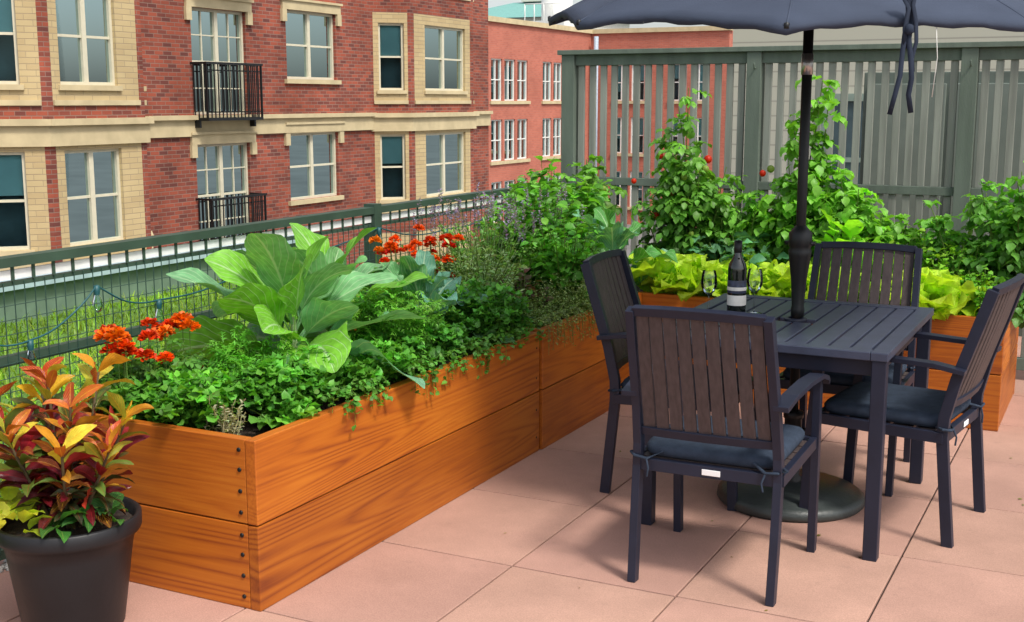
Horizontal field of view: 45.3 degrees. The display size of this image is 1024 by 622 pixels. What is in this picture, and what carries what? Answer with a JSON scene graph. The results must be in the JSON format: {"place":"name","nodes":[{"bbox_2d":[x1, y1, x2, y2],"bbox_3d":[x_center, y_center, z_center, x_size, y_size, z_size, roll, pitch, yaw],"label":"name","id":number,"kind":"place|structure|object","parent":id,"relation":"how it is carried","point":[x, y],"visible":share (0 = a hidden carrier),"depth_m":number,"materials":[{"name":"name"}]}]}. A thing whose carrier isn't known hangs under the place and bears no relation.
{"place":"outdoors","nodes":[
{"label":"outdoors","id":0,"kind":"place"},
{"bbox_2d":[0,278,359,497],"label":"grass","id":1,"kind":"structure","parent":0,"point":[82,326],"depth_m":8.79,"materials":[{"name":"green plant"}]},
{"bbox_2d":[0,0,492,270],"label":"brick apartment building","id":2,"kind":"structure","parent":0,"point":[124,119],"depth_m":25.71,"materials":[{"name":"red brick"}]},
{"bbox_2d":[524,0,574,26],"bbox_3d":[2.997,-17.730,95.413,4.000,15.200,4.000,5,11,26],"label":"rooftop water tank","id":3,"kind":"object","parent":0,"point":[551,7],"visible":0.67,"depth_m":93.19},
{"bbox_2d":[488,0,629,28],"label":"teal roof building","id":4,"kind":"structure","parent":0,"point":[513,10],"depth_m":102.30,"materials":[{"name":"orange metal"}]},
{"bbox_2d":[489,224,661,268],"bbox_3d":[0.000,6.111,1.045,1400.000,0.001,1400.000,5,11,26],"label":"ground","id":5,"kind":"structure","parent":0,"point":[629,245],"depth_m":54.63,"materials":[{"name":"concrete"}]},
{"bbox_2d":[488,0,707,27],"label":"sky","id":6,"kind":"structure","parent":0,"point":[491,3],"materials":[{"name":"white"}]},
{"bbox_2d":[488,16,732,229],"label":"salmon brick building","id":7,"kind":"structure","parent":0,"point":[524,78],"depth_m":58.63,"materials":[{"name":"red brick"}]},
{"bbox_2d":[730,25,1023,211],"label":"tan siding building","id":8,"kind":"structure","parent":0,"point":[868,34],"depth_m":13.21,"materials":[{"name":"beige"}]},
{"bbox_3d":[-0.278,3.180,4.605,11.100,4.580,12.900,5,11,26],"label":"terrace slab","id":9,"kind":"object","parent":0,"visible":0},
{"bbox_2d":[0,235,297,324],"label":"parapet wall","id":10,"kind":"structure","parent":9,"relation":"on","point":[30,296],"depth_m":9.65,"materials":[{"name":"grey concrete"}]},
{"bbox_2d":[0,336,1023,621],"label":"patio pavers","id":11,"kind":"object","parent":9,"relation":"on","point":[558,552],"visible":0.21,"depth_m":4.35,"materials":[{"name":"tile"}]},
{"bbox_2d":[0,559,8,572],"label":"gravel","id":12,"kind":"structure","parent":11,"relation":"on","point":[4,566],"depth_m":4.26,"materials":[{"name":"grey gravel"}]},
{"bbox_2d":[0,496,141,621],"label":"plant pot","id":13,"kind":"object","parent":11,"relation":"on","point":[81,574],"visible":0.69,"depth_m":3.64,"materials":[{"name":"black plastic"}]},
{"bbox_2d":[0,479,127,542],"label":"potato vine plant","id":14,"kind":"object","parent":13,"relation":"on","point":[11,498],"visible":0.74,"depth_m":3.63,"materials":[{"name":"green plant"}]},
{"bbox_2d":[0,353,153,532],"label":"croton plant","id":15,"kind":"object","parent":13,"relation":"on","point":[53,475],"visible":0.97,"depth_m":3.66,"materials":[{"name":"orange plant"}]},
{"bbox_2d":[0,179,560,560],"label":"railing fence","id":16,"kind":"object","parent":11,"relation":"on","point":[371,214],"visible":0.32,"depth_m":4.85,"materials":[{"name":"metal"}]},
{"bbox_2d":[0,214,491,365],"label":"string lights","id":17,"kind":"object","parent":16,"relation":"attached to","point":[30,342],"visible":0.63,"depth_m":4.56},
{"bbox_2d":[56,326,538,611],"bbox_3d":[-0.737,0.492,4.954,0.902,0.560,2.055,5,11,26],"label":"cedar planter box","id":18,"kind":"object","parent":11,"relation":"on","point":[252,516],"visible":0.53,"depth_m":4.13,"materials":[{"name":"brown wood"}]},
{"bbox_2d":[99,347,186,421],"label":"basil plant","id":19,"kind":"object","parent":18,"relation":"in","point":[123,390],"visible":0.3,"depth_m":4.17,"materials":[{"name":"green plant"}]},
{"bbox_2d":[74,311,215,413],"bbox_3d":[-1.314,0.218,4.371,0.505,0.399,0.537,-3,10,-16],"label":"marigold plant","id":20,"kind":"object","parent":18,"relation":"in","point":[114,333],"visible":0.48,"depth_m":4.29,"materials":[{"name":"orange plant"}]},
{"bbox_2d":[113,367,255,430],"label":"parsley plant","id":21,"kind":"object","parent":18,"relation":"on","point":[183,394],"visible":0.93,"depth_m":4.08,"materials":[{"name":"green plant"}]},
{"bbox_2d":[203,395,246,434],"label":"dusty miller plant","id":22,"kind":"object","parent":18,"relation":"on","point":[225,428],"visible":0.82,"depth_m":4.01,"materials":[{"name":"beige plant"}]},
{"bbox_2d":[203,324,323,411],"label":"carrot plant","id":23,"kind":"object","parent":18,"relation":"on","point":[242,359],"visible":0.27,"depth_m":4.48,"materials":[{"name":"green plant"}]},
{"bbox_2d":[248,393,321,429],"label":"strawberry plant","id":24,"kind":"object","parent":18,"relation":"on","point":[276,417],"visible":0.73,"depth_m":4.13,"materials":[{"name":"green plant"}]},
{"bbox_2d":[229,352,347,413],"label":"parsley plant","id":25,"kind":"object","parent":18,"relation":"on","point":[292,387],"visible":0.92,"depth_m":4.22,"materials":[{"name":"green plant"}]},
{"bbox_2d":[163,233,424,413],"bbox_3d":[-0.832,0.007,4.719,1.129,0.656,0.889,5,11,26],"label":"collard plant","id":26,"kind":"object","parent":18,"relation":"in","point":[266,273],"visible":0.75,"depth_m":4.66,"materials":[{"name":"green plant"}]},
{"bbox_2d":[234,223,426,348],"bbox_3d":[-0.804,-0.043,5.124,0.819,0.619,0.841,-7,12,-34],"label":"collard plant","id":27,"kind":"object","parent":18,"relation":"in","point":[305,238],"visible":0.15,"depth_m":5.15,"materials":[{"name":"green plant"}]},
{"bbox_2d":[335,329,419,399],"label":"cilantro plant","id":28,"kind":"object","parent":18,"relation":"on","point":[366,366],"visible":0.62,"depth_m":4.55,"materials":[{"name":"green plant"}]},
{"bbox_2d":[327,280,459,380],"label":"dill plant","id":29,"kind":"object","parent":18,"relation":"on","point":[376,309],"visible":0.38,"depth_m":4.91,"materials":[{"name":"green plant"}]},
{"bbox_2d":[352,267,464,318],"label":"basil plant","id":30,"kind":"object","parent":18,"relation":"in","point":[398,290],"visible":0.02,"depth_m":5.38,"materials":[{"name":"green plant"}]},
{"bbox_2d":[363,313,473,379],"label":"parsley plant","id":31,"kind":"object","parent":18,"relation":"on","point":[445,337],"visible":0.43,"depth_m":4.93,"materials":[{"name":"green plant"}]},
{"bbox_2d":[314,318,545,430],"bbox_3d":[-0.273,0.231,4.886,0.153,0.176,1.656,5,11,26],"label":"oregano plant","id":32,"kind":"object","parent":18,"relation":"on","point":[366,384],"visible":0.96,"depth_m":4.75,"materials":[{"name":"green plant"}]},
{"bbox_2d":[366,250,515,344],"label":"broccoli plant","id":33,"kind":"object","parent":18,"relation":"on","point":[424,262],"visible":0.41,"depth_m":5.30,"materials":[{"name":"green plant"}]},
{"bbox_2d":[431,273,535,354],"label":"cilantro plant","id":34,"kind":"object","parent":18,"relation":"on","point":[481,316],"visible":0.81,"depth_m":5.37,"materials":[{"name":"green plant"}]},
{"bbox_2d":[526,292,641,448],"bbox_3d":[0.022,0.238,6.430,0.910,0.565,1.273,5,11,26],"label":"cedar planter box","id":35,"kind":"object","parent":11,"relation":"on","point":[574,387],"visible":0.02,"depth_m":5.96,"materials":[{"name":"brown wood"}]},
{"bbox_2d":[368,224,468,298],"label":"marigold plant","id":36,"kind":"object","parent":35,"relation":"in","point":[390,245],"visible":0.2,"depth_m":5.86,"materials":[{"name":"red plant"}]},
{"bbox_2d":[434,234,528,300],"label":"sage plant","id":37,"kind":"object","parent":35,"relation":"in","point":[473,268],"visible":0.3,"depth_m":5.84,"materials":[{"name":"green plant"}]},
{"bbox_2d":[412,182,586,292],"bbox_3d":[-0.060,-0.334,6.486,0.712,0.698,1.096,5,11,26],"label":"lavender plant","id":38,"kind":"object","parent":35,"relation":"in","point":[485,234],"visible":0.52,"depth_m":6.34,"materials":[{"name":"green plant"}]},
{"bbox_2d":[495,268,553,318],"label":"plant","id":39,"kind":"object","parent":35,"relation":"on","point":[525,278],"visible":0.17,"depth_m":5.99,"materials":[{"name":"green plant"}]},
{"bbox_2d":[473,177,590,305],"bbox_3d":[0.120,-0.379,6.723,0.674,0.704,0.597,0,10,0],"label":"pepper plant","id":40,"kind":"object","parent":35,"relation":"in","point":[545,187],"visible":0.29,"depth_m":6.65,"materials":[{"name":"green plant"}]},
{"bbox_2d":[515,287,567,327],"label":"thyme plant","id":41,"kind":"object","parent":35,"relation":"in","point":[536,312],"visible":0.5,"depth_m":5.87,"materials":[{"name":"green plant"}]},
{"bbox_2d":[528,268,591,318],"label":"thyme plant","id":42,"kind":"object","parent":35,"relation":"in","point":[579,296],"visible":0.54,"depth_m":6.14,"materials":[{"name":"green plant"}]},
{"bbox_2d":[519,217,605,316],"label":"basil plant","id":43,"kind":"object","parent":35,"relation":"in","point":[548,253],"visible":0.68,"depth_m":6.28,"materials":[{"name":"green plant"}]},
{"bbox_2d":[533,300,596,349],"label":"creeping thyme plant","id":44,"kind":"object","parent":35,"relation":"on","point":[569,308],"visible":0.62,"depth_m":5.88,"materials":[{"name":"green plant"}]},
{"bbox_2d":[580,249,756,510],"bbox_3d":[0.675,0.253,5.147,0.692,0.971,0.578,4,11,23],"label":"patio chair","id":45,"kind":"object","parent":11,"relation":"on","point":[610,285],"visible":0.42,"depth_m":5.07,"materials":[{"name":"wood"}]},
{"bbox_2d":[636,285,715,364],"bbox_3d":[0.745,0.092,7.297,1.410,0.560,0.910,5,11,26],"label":"cedar planter box","id":46,"kind":"object","parent":11,"relation":"on","point":[662,299],"depth_m":6.70,"materials":[{"name":"brown wood"}]},
{"bbox_2d":[504,156,612,261],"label":"pepper plant","id":47,"kind":"object","parent":46,"relation":"on","point":[589,198],"visible":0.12,"depth_m":7.18,"materials":[{"name":"green plant"}]},
{"bbox_2d":[544,154,627,252],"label":"tomato plant","id":48,"kind":"object","parent":46,"relation":"on","point":[599,159],"visible":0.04,"depth_m":7.55,"materials":[{"name":"green plant"}]},
{"bbox_2d":[564,195,681,284],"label":"collard plant","id":49,"kind":"object","parent":46,"relation":"on","point":[618,235],"visible":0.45,"depth_m":6.80,"materials":[{"name":"green plant"}]},
{"bbox_2d":[629,249,707,294],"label":"lettuce plant","id":50,"kind":"object","parent":46,"relation":"in","point":[652,267],"visible":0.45,"depth_m":6.70,"materials":[{"name":"green plant"}]},
{"bbox_2d":[642,253,718,293],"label":"lettuce plant","id":51,"kind":"object","parent":46,"relation":"in","point":[680,284],"visible":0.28,"depth_m":6.67,"materials":[{"name":"green plant"}]},
{"bbox_2d":[630,88,746,260],"bbox_3d":[1.053,-0.680,7.215,0.665,1.242,0.642,5,11,26],"label":"tomato plant","id":52,"kind":"object","parent":46,"relation":"on","point":[684,206],"visible":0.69,"depth_m":7.08,"materials":[{"name":"green plant"}]},
{"bbox_2d":[674,254,756,301],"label":"lettuce plant","id":53,"kind":"object","parent":46,"relation":"in","point":[712,265],"visible":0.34,"depth_m":6.62,"materials":[{"name":"green plant"}]},
{"bbox_2d":[694,190,775,259],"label":"tomato plant","id":54,"kind":"object","parent":46,"relation":"on","point":[734,224],"visible":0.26,"depth_m":7.06,"materials":[{"name":"green plant"}]},
{"bbox_2d":[686,231,788,266],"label":"kale plant","id":55,"kind":"object","parent":46,"relation":"on","point":[763,255],"visible":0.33,"depth_m":6.94,"materials":[{"name":"green plant"}]},
{"bbox_2d":[696,253,779,296],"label":"lettuce plant","id":56,"kind":"object","parent":46,"relation":"in","point":[724,278],"visible":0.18,"depth_m":6.63,"materials":[{"name":"green plant"}]},
{"bbox_2d":[621,305,830,606],"bbox_3d":[0.713,0.421,4.164,0.578,0.971,0.692,5,11,25],"label":"patio chair","id":57,"kind":"object","parent":11,"relation":"on","point":[775,453],"visible":1,"depth_m":3.93,"materials":[{"name":"wood"}]},
{"bbox_2d":[548,0,1023,522],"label":"patio umbrella","id":58,"kind":"object","parent":11,"relation":"on","point":[839,498],"visible":0.86,"depth_m":4.03,"materials":[{"name":"fabric"}]},
{"bbox_2d":[641,293,933,561],"bbox_3d":[1.120,0.399,4.915,0.900,0.758,1.060,5,11,26],"label":"patio table","id":59,"kind":"object","parent":11,"relation":"on","point":[869,339],"visible":0.68,"depth_m":4.55,"materials":[{"name":"grey metal"}]},
{"bbox_2d":[701,270,716,297],"bbox_3d":[0.789,-0.072,4.924,0.068,0.181,0.068,5,11,26],"label":"wine glass","id":60,"kind":"object","parent":59,"relation":"on","point":[702,281],"visible":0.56,"depth_m":4.93,"materials":[{"name":"clear glass"}]},
{"bbox_2d":[727,240,746,311],"bbox_3d":[0.901,-0.132,4.913,0.077,0.304,0.077,5,11,26],"label":"wine bottle","id":61,"kind":"object","parent":59,"relation":"on","point":[737,284],"visible":0.88,"depth_m":4.89,"materials":[{"name":"black glass"}]},
{"bbox_2d":[747,268,762,313],"bbox_3d":[0.982,-0.080,4.971,0.068,0.181,0.068,5,11,26],"label":"wine glass","id":62,"kind":"object","parent":59,"relation":"on","point":[761,281],"visible":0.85,"depth_m":4.98,"materials":[{"name":"clear glass"}]},
{"bbox_2d":[557,41,1023,370],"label":"trellis screen","id":63,"kind":"object","parent":11,"relation":"on","point":[756,79],"visible":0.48,"depth_m":7.48,"materials":[{"name":"paint"}]},
{"bbox_2d":[768,241,922,496],"bbox_3d":[1.476,0.214,5.374,0.578,0.971,0.692,5,11,26],"label":"patio chair","id":64,"kind":"object","parent":11,"relation":"on","point":[901,374],"visible":0.4,"depth_m":5.53,"materials":[{"name":"wood"}]},
{"bbox_2d":[736,314,1018,430],"bbox_3d":[1.987,0.197,6.681,1.350,0.560,0.910,5,11,26],"label":"cedar planter box","id":65,"kind":"object","parent":11,"relation":"on","point":[999,390],"visible":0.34,"depth_m":6.08,"materials":[{"name":"brown wood"}]},
{"bbox_2d":[721,267,780,296],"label":"lettuce plant","id":66,"kind":"object","parent":65,"relation":"in","point":[754,283],"visible":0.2,"depth_m":6.53,"materials":[{"name":"green plant"}]},
{"bbox_2d":[752,257,820,297],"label":"lettuce plant","id":67,"kind":"object","parent":65,"relation":"in","point":[773,289],"visible":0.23,"depth_m":6.49,"materials":[{"name":"green plant"}]},
{"bbox_2d":[735,75,868,264],"bbox_3d":[1.643,-0.652,6.948,0.744,1.347,0.573,5,11,26],"label":"tomato plant","id":68,"kind":"object","parent":65,"relation":"on","point":[778,222],"visible":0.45,"depth_m":6.84,"materials":[{"name":"green plant"}]},
{"bbox_2d":[770,264,881,301],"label":"lettuce plant","id":69,"kind":"object","parent":65,"relation":"in","point":[784,281],"visible":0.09,"depth_m":6.40,"materials":[{"name":"green plant"}]},
{"bbox_2d":[812,209,893,281],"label":"chard plant","id":70,"kind":"object","parent":65,"relation":"on","point":[850,229],"visible":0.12,"depth_m":6.60,"materials":[{"name":"green plant"}]},
{"bbox_2d":[808,179,924,266],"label":"tomato plant","id":71,"kind":"object","parent":65,"relation":"on","point":[884,225],"visible":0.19,"depth_m":6.69,"materials":[{"name":"green plant"}]},
{"bbox_2d":[866,223,974,277],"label":"mint plant","id":72,"kind":"object","parent":65,"relation":"in","point":[928,263],"visible":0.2,"depth_m":6.50,"materials":[{"name":"green plant"}]},
{"bbox_2d":[880,267,965,320],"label":"lettuce plant","id":73,"kind":"object","parent":65,"relation":"in","point":[949,290],"visible":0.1,"depth_m":6.05,"materials":[{"name":"green plant"}]},
{"bbox_2d":[891,268,990,319],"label":"lettuce plant","id":74,"kind":"object","parent":65,"relation":"in","point":[932,285],"visible":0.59,"depth_m":6.04,"materials":[{"name":"green plant"}]},
{"bbox_2d":[926,245,992,284],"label":"mint plant","id":75,"kind":"object","parent":65,"relation":"in","point":[961,270],"visible":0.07,"depth_m":6.34,"materials":[{"name":"green plant"}]},
{"bbox_2d":[913,193,1015,277],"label":"tomato plant","id":76,"kind":"object","parent":65,"relation":"on","point":[937,223],"visible":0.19,"depth_m":6.50,"materials":[{"name":"green plant"}]},
{"bbox_2d":[950,264,1005,315],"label":"mint plant","id":77,"kind":"object","parent":65,"relation":"in","point":[978,301],"visible":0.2,"depth_m":6.11,"materials":[{"name":"green plant"}]},
{"bbox_2d":[962,161,1023,328],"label":"tomato plant","id":78,"kind":"object","parent":65,"relation":"on","point":[1009,249],"visible":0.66,"depth_m":6.25,"materials":[{"name":"green plant"}]},
{"bbox_2d":[799,273,1023,547],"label":"patio chair","id":79,"kind":"object","parent":11,"relation":"on","point":[931,414],"visible":0.88,"depth_m":4.55,"materials":[{"name":"wood"}]},
{"bbox_2d":[859,71,1023,336],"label":"storage cabinet","id":80,"kind":"object","parent":11,"relation":"on","point":[1003,125],"visible":0.13,"depth_m":8.51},
{"bbox_2d":[511,426,968,621],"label":"paver joint bed","id":81,"kind":"object","parent":9,"relation":"on","point":[903,552],"depth_m":4.50,"materials":[{"name":"grey concrete"}]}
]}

